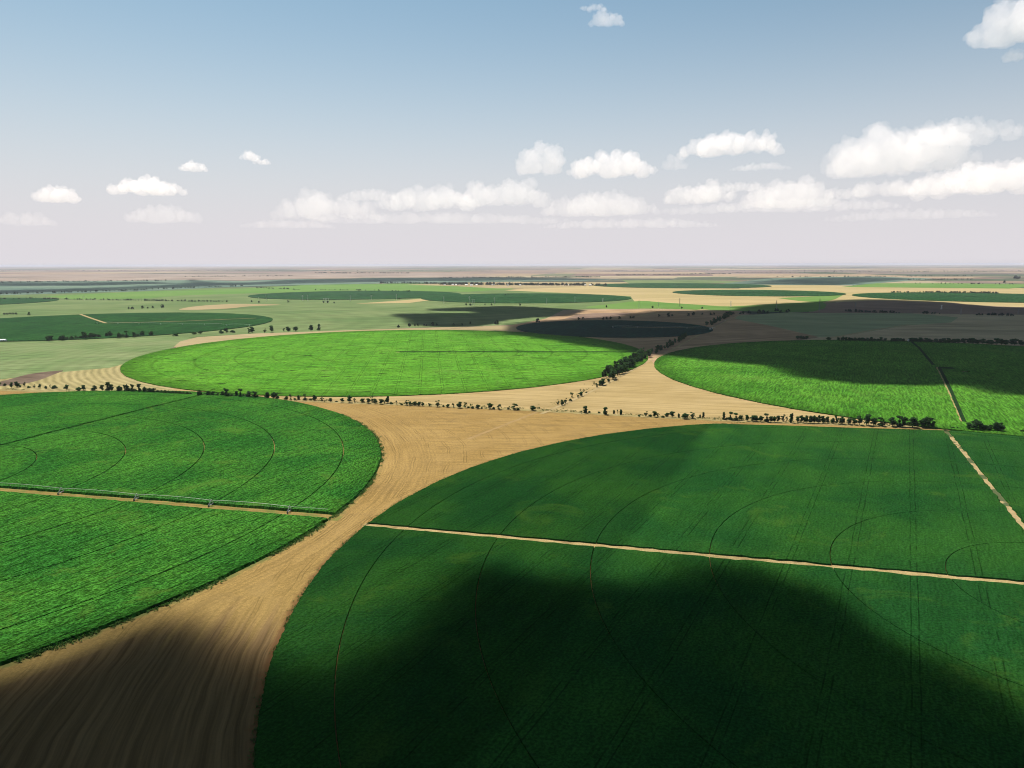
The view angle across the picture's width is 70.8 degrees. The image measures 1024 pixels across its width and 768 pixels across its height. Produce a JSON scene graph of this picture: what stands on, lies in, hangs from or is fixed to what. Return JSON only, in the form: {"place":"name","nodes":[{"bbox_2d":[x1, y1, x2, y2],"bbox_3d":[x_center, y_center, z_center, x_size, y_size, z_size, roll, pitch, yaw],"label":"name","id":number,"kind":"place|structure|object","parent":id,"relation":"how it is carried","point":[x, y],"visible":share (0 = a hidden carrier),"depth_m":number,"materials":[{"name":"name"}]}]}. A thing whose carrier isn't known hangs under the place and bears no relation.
{"place":"outdoors","nodes":[
{"label":"outdoors","id":0,"kind":"place"},
{"bbox_2d":[0,370,62,385],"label":"ploughed field","id":1,"kind":"structure","parent":0,"point":[29,378],"depth_m":902.94,"materials":[{"name":"brown soil"}]},
{"bbox_2d":[0,364,174,390],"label":"stubble field","id":2,"kind":"structure","parent":0,"point":[97,378],"depth_m":875.10,"materials":[{"name":"beige plant"}]},
{"bbox_2d":[79,314,105,322],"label":"farm track","id":3,"kind":"structure","parent":0,"point":[92,318],"depth_m":1863.13,"materials":[{"name":"beige soil"}]},
{"bbox_2d":[0,337,190,378],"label":"meadow","id":4,"kind":"structure","parent":0,"point":[17,359],"depth_m":1152.02,"materials":[{"name":"green plant"}]},
{"bbox_2d":[0,488,343,520],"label":"farm track","id":5,"kind":"structure","parent":0,"point":[336,518],"depth_m":425.85,"materials":[{"name":"beige soil"}]},
{"bbox_2d":[179,304,276,309],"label":"stubble field","id":6,"kind":"structure","parent":0,"point":[221,306],"depth_m":2432.49,"materials":[{"name":"beige plant"}]},
{"bbox_2d":[0,273,469,276],"bbox_3d":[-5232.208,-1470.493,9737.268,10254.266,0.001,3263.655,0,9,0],"label":"fallow field","id":7,"kind":"structure","parent":0,"point":[100,275],"depth_m":9868.37,"materials":[{"name":"brown soil"}]},
{"bbox_2d":[0,275,488,280],"bbox_3d":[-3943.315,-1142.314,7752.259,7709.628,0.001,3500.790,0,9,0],"label":"fallow field","id":8,"kind":"structure","parent":0,"point":[190,278],"depth_m":7717.80,"materials":[{"name":"brown soil"}]},
{"bbox_2d":[47,283,511,298],"bbox_3d":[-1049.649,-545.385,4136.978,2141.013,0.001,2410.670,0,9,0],"label":"meadow","id":9,"kind":"structure","parent":0,"point":[302,288],"depth_m":3919.86,"materials":[{"name":"green plant"}]},
{"bbox_2d":[0,278,610,294],"bbox_3d":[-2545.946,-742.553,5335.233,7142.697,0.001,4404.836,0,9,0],"label":"meadow","id":10,"kind":"structure","parent":0,"point":[25,287],"depth_m":5406.03,"materials":[{"name":"green plant"}]},
{"bbox_2d":[0,286,633,378],"bbox_3d":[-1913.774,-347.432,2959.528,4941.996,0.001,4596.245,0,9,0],"label":"meadow","id":11,"kind":"structure","parent":0,"point":[304,315],"depth_m":2228.30,"materials":[{"name":"green plant"}]},
{"bbox_2d":[0,312,272,341],"bbox_3d":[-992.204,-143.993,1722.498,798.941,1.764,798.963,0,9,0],"label":"green crop","id":12,"kind":"object","parent":11,"relation":"on","point":[34,328],"visible":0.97,"depth_m":1693.99,"materials":[{"name":"green plant"}]},
{"bbox_2d":[174,326,519,347],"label":"stubble field","id":13,"kind":"structure","parent":0,"point":[198,340],"depth_m":1480.39,"materials":[{"name":"beige plant"}]},
{"bbox_2d":[358,299,427,303],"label":"stubble field","id":14,"kind":"structure","parent":0,"point":[409,301],"depth_m":2736.02,"materials":[{"name":"beige plant"}]},
{"bbox_2d":[244,376,611,408],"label":"stubble field","id":15,"kind":"structure","parent":0,"point":[537,397],"depth_m":766.30,"materials":[{"name":"beige plant"}]},
{"bbox_2d":[9,361,906,425],"bbox_3d":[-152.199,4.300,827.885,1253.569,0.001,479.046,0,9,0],"label":"stubble field","id":16,"kind":"structure","parent":0,"point":[558,408],"depth_m":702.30,"materials":[{"name":"beige plant"}]},
{"bbox_2d":[105,382,109,390],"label":"tree","id":17,"kind":"object","parent":16,"relation":"on","point":[107,384],"visible":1,"depth_m":806.21,"materials":[{"name":"green plant"}]},
{"bbox_2d":[271,392,277,397],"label":"tree","id":18,"kind":"object","parent":16,"relation":"on","point":[273,394],"visible":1,"depth_m":758.32,"materials":[{"name":"green plant"}]},
{"bbox_2d":[7,384,895,425],"bbox_3d":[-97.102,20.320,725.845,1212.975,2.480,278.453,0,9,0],"label":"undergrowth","id":19,"kind":"object","parent":16,"relation":"on","point":[536,407],"visible":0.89,"depth_m":698.50,"materials":[{"name":"green plant"}]},
{"bbox_2d":[598,378,605,384],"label":"tree","id":20,"kind":"object","parent":16,"relation":"on","point":[601,381],"visible":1,"depth_m":838.42,"materials":[{"name":"green plant"}]},
{"bbox_2d":[608,368,616,379],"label":"tree","id":21,"kind":"object","parent":16,"relation":"on","point":[612,373],"visible":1,"depth_m":880.75,"materials":[{"name":"green plant"}]},
{"bbox_2d":[0,389,931,428],"bbox_3d":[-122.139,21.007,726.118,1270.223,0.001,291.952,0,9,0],"label":"dirt road","id":22,"kind":"structure","parent":0,"point":[810,423],"depth_m":675.34,"materials":[{"name":"beige soil"}]},
{"bbox_2d":[467,412,536,438],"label":"dirt road","id":23,"kind":"structure","parent":0,"point":[501,426],"depth_m":628.97,"materials":[{"name":"beige soil"}]},
{"bbox_2d":[0,391,1016,767],"bbox_3d":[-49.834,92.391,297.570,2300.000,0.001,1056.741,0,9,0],"label":"stubble field","id":24,"kind":"structure","parent":0,"point":[176,683],"depth_m":264.84,"materials":[{"name":"beige soil"}]},
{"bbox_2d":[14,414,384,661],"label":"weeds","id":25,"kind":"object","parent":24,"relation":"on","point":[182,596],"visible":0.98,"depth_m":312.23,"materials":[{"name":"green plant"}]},
{"bbox_2d":[223,388,229,395],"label":"tree","id":26,"kind":"object","parent":24,"relation":"on","point":[226,392],"visible":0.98,"depth_m":769.63,"materials":[{"name":"green plant"}]},
{"bbox_2d":[247,422,743,766],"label":"weeds","id":27,"kind":"object","parent":24,"relation":"on","point":[253,739],"visible":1,"depth_m":265.86,"materials":[{"name":"green plant"}]},
{"bbox_2d":[839,416,844,422],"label":"tree","id":28,"kind":"object","parent":24,"relation":"on","point":[842,419],"visible":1,"depth_m":634.30,"materials":[{"name":"green plant"}]},
{"bbox_2d":[857,415,862,424],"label":"tree","id":29,"kind":"object","parent":24,"relation":"on","point":[860,419],"visible":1,"depth_m":630.15,"materials":[{"name":"green plant"}]},
{"bbox_2d":[863,414,871,424],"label":"tree","id":30,"kind":"object","parent":24,"relation":"on","point":[867,419],"visible":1,"depth_m":628.60,"materials":[{"name":"green plant"}]},
{"bbox_2d":[870,418,877,425],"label":"tree","id":31,"kind":"object","parent":24,"relation":"on","point":[874,421],"visible":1,"depth_m":628.05,"materials":[{"name":"green plant"}]},
{"bbox_2d":[877,417,883,425],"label":"tree","id":32,"kind":"object","parent":24,"relation":"on","point":[881,423],"visible":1,"depth_m":626.85,"materials":[{"name":"green plant"}]},
{"bbox_2d":[888,417,896,425],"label":"tree","id":33,"kind":"object","parent":24,"relation":"on","point":[892,421],"visible":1,"depth_m":624.70,"materials":[{"name":"green plant"}]},
{"bbox_2d":[896,415,903,426],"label":"tree","id":34,"kind":"object","parent":24,"relation":"on","point":[898,424],"visible":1,"depth_m":623.40,"materials":[{"name":"green plant"}]},
{"bbox_2d":[901,417,908,424],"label":"tree","id":35,"kind":"object","parent":24,"relation":"on","point":[904,420],"visible":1,"depth_m":622.82,"materials":[{"name":"green plant"}]},
{"bbox_2d":[907,417,918,426],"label":"tree","id":36,"kind":"object","parent":24,"relation":"on","point":[914,422],"visible":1,"depth_m":619.77,"materials":[{"name":"green plant"}]},
{"bbox_2d":[920,418,925,425],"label":"tree","id":37,"kind":"object","parent":24,"relation":"on","point":[922,422],"visible":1,"depth_m":619.90,"materials":[{"name":"green plant"}]},
{"bbox_2d":[924,416,934,426],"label":"tree","id":38,"kind":"object","parent":24,"relation":"on","point":[928,421],"visible":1,"depth_m":618.62,"materials":[{"name":"green plant"}]},
{"bbox_2d":[971,419,981,428],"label":"tree","id":39,"kind":"object","parent":24,"relation":"on","point":[975,423],"visible":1,"depth_m":608.91,"materials":[{"name":"green plant"}]},
{"bbox_2d":[992,422,999,430],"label":"tree","id":40,"kind":"object","parent":24,"relation":"on","point":[996,426],"visible":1,"depth_m":605.42,"materials":[{"name":"green plant"}]},
{"bbox_2d":[998,422,1005,430],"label":"tree","id":41,"kind":"object","parent":24,"relation":"on","point":[1002,426],"visible":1,"depth_m":604.45,"materials":[{"name":"green plant"}]},
{"bbox_2d":[0,265,1023,371],"bbox_3d":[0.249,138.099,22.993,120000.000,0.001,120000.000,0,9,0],"label":"ground","id":42,"kind":"structure","parent":0,"point":[990,274],"depth_m":13403.53,"materials":[{"name":"beige soil"}]},
{"bbox_2d":[0,298,58,304],"bbox_3d":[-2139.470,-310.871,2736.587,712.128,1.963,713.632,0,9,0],"label":"green crop","id":43,"kind":"object","parent":42,"relation":"on","point":[17,301],"visible":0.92,"depth_m":2840.53,"materials":[{"name":"green plant"}]},
{"bbox_2d":[0,390,381,665],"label":"maize crop","id":44,"kind":"object","parent":42,"relation":"on","point":[71,567],"visible":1,"depth_m":445.59,"materials":[{"name":"green plant"}]},
{"bbox_2d":[10,483,320,513],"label":"pivot irrigator","id":45,"kind":"object","parent":44,"relation":"on","point":[164,495],"visible":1,"depth_m":430.95,"materials":[{"name":"silver metal"}]},
{"bbox_2d":[248,291,460,299],"bbox_3d":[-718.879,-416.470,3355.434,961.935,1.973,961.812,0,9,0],"label":"green crop","id":46,"kind":"object","parent":42,"relation":"on","point":[344,295],"visible":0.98,"depth_m":3254.32,"materials":[{"name":"green plant"}]},
{"bbox_2d":[120,330,647,396],"bbox_3d":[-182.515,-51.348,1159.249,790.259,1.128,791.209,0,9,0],"label":"green crop","id":47,"kind":"object","parent":42,"relation":"on","point":[375,363],"visible":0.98,"depth_m":1024.52,"materials":[{"name":"green plant"}]},
{"bbox_2d":[0,270,1020,326],"bbox_3d":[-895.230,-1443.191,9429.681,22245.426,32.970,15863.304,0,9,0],"label":"treeline","id":48,"kind":"object","parent":42,"relation":"on","point":[693,313],"visible":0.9,"depth_m":4667.31,"materials":[{"name":"green plant"}]},
{"bbox_2d":[421,293,630,302],"bbox_3d":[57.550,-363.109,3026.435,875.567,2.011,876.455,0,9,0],"label":"green crop","id":49,"kind":"object","parent":42,"relation":"on","point":[530,298],"visible":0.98,"depth_m":2938.30,"materials":[{"name":"green plant"}]},
{"bbox_2d":[516,320,712,337],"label":"green crop","id":50,"kind":"object","parent":42,"relation":"on","point":[612,328],"visible":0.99,"depth_m":1561.12,"materials":[{"name":"green plant"}]},
{"bbox_2d":[253,424,1023,767],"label":"soybean crop","id":51,"kind":"object","parent":42,"relation":"on","point":[685,660],"visible":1,"depth_m":289.11,"materials":[{"name":"green plant"}]},
{"bbox_2d":[594,283,770,287],"bbox_3d":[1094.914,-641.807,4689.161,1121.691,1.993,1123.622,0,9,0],"label":"green crop","id":52,"kind":"object","parent":42,"relation":"on","point":[672,285],"visible":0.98,"depth_m":4636.03,"materials":[{"name":"green plant"}]},
{"bbox_2d":[673,290,845,296],"bbox_3d":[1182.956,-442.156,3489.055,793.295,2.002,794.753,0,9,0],"label":"green crop","id":53,"kind":"object","parent":42,"relation":"on","point":[782,293],"visible":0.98,"depth_m":3395.52,"materials":[{"name":"green plant"}]},
{"bbox_2d":[654,340,1023,435],"bbox_3d":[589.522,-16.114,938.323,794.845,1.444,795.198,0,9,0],"label":"green crop","id":54,"kind":"object","parent":42,"relation":"on","point":[886,380],"visible":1,"depth_m":891.25,"materials":[{"name":"green plant"}]},
{"bbox_2d":[852,292,1023,302],"bbox_3d":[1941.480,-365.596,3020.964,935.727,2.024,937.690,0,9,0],"label":"green crop","id":55,"kind":"object","parent":42,"relation":"on","point":[978,297],"visible":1,"depth_m":3036.57,"materials":[{"name":"green plant"}]},
{"bbox_2d":[0,0,1023,266],"label":"sky","id":56,"kind":"structure","parent":0,"point":[133,132],"materials":[{"name":"blue"}]},
{"bbox_2d":[410,282,626,287],"bbox_3d":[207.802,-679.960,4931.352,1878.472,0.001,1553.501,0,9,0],"label":"stubble field","id":57,"kind":"structure","parent":0,"point":[521,286],"depth_m":4762.19,"materials":[{"name":"beige plant"}]},
{"bbox_2d":[400,351,636,351],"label":"farm track","id":58,"kind":"structure","parent":0,"point":[518,351],"depth_m":1159.87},
{"bbox_2d":[566,313,630,318],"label":"ploughed field","id":59,"kind":"structure","parent":0,"point":[596,315],"depth_m":1975.99,"materials":[{"name":"brown soil"}]},
{"bbox_2d":[512,310,738,364],"bbox_3d":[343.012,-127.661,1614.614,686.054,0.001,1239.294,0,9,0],"label":"ploughed field","id":60,"kind":"structure","parent":0,"point":[696,318],"depth_m":1834.30,"materials":[{"name":"brown soil"}]},
{"bbox_2d":[539,314,740,413],"bbox_3d":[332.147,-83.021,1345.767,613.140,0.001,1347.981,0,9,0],"label":"dirt road","id":61,"kind":"structure","parent":0,"point":[627,372],"depth_m":901.93,"materials":[{"name":"beige soil"}]},
{"bbox_2d":[635,309,705,316],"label":"dirt road","id":62,"kind":"structure","parent":0,"point":[666,312],"depth_m":2091.74,"materials":[{"name":"beige soil"}]},
{"bbox_2d":[623,280,741,282],"bbox_3d":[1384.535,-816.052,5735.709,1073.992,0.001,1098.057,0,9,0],"label":"meadow","id":63,"kind":"structure","parent":0,"point":[671,281],"depth_m":5732.23,"materials":[{"name":"green plant"}]},
{"bbox_2d":[362,523,1023,584],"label":"farm track","id":64,"kind":"structure","parent":0,"point":[765,560],"depth_m":350.00,"materials":[{"name":"beige soil"}]},
{"bbox_2d":[588,301,826,311],"bbox_3d":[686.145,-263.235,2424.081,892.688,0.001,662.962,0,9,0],"label":"meadow","id":65,"kind":"structure","parent":0,"point":[803,307],"depth_m":2374.35,"materials":[{"name":"green plant"}]},
{"bbox_2d":[651,317,816,363],"bbox_3d":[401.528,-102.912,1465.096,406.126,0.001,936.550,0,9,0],"label":"ploughed field","id":66,"kind":"structure","parent":0,"point":[733,330],"depth_m":1422.15,"materials":[{"name":"brown soil"}]},
{"bbox_2d":[508,285,1023,306],"bbox_3d":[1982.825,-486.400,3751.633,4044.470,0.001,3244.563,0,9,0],"label":"stubble field","id":67,"kind":"structure","parent":0,"point":[666,295],"depth_m":3512.42,"materials":[{"name":"beige plant"}]},
{"bbox_2d":[781,295,841,302],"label":"meadow","id":68,"kind":"structure","parent":0,"point":[818,298],"depth_m":2912.71,"materials":[{"name":"green plant"}]},
{"bbox_2d":[724,276,931,284],"bbox_3d":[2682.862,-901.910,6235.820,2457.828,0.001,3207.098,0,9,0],"label":"meadow","id":69,"kind":"structure","parent":0,"point":[826,280],"depth_m":5931.32,"materials":[{"name":"green plant"}]},
{"bbox_2d":[735,312,957,336],"bbox_3d":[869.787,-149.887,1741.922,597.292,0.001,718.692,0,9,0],"label":"rough field","id":70,"kind":"structure","parent":0,"point":[826,324],"depth_m":1762.99,"materials":[{"name":"green plant"}]},
{"bbox_2d":[830,325,903,337],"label":"dirt road","id":71,"kind":"structure","parent":0,"point":[865,331],"depth_m":1497.21,"materials":[{"name":"brown soil"}]},
{"bbox_2d":[802,301,1023,314],"bbox_3d":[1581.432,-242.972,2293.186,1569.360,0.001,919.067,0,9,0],"label":"ploughed field","id":72,"kind":"structure","parent":0,"point":[906,307],"depth_m":2263.12,"materials":[{"name":"brown soil"}]},
{"bbox_2d":[803,313,1023,345],"bbox_3d":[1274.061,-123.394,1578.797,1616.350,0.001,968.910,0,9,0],"label":"rough field","id":73,"kind":"structure","parent":0,"point":[984,326],"depth_m":1519.39,"materials":[{"name":"plant"}]},
{"bbox_2d":[911,342,934,364],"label":"farm track","id":74,"kind":"structure","parent":0,"point":[925,355],"depth_m":1117.31,"materials":[{"name":"brown soil"}]},
{"bbox_2d":[844,283,1023,288],"bbox_3d":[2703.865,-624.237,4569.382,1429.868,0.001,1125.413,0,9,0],"label":"meadow","id":75,"kind":"structure","parent":0,"point":[937,285],"depth_m":4574.66,"materials":[{"name":"green plant"}]},
{"bbox_2d":[936,367,965,420],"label":"dirt track","id":76,"kind":"structure","parent":0,"point":[962,417],"depth_m":760.25,"materials":[{"name":"beige soil"}]},
{"bbox_2d":[944,431,1023,528],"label":"farm track","id":77,"kind":"structure","parent":0,"point":[1004,502],"depth_m":461.44,"materials":[{"name":"beige soil"}]}
]}

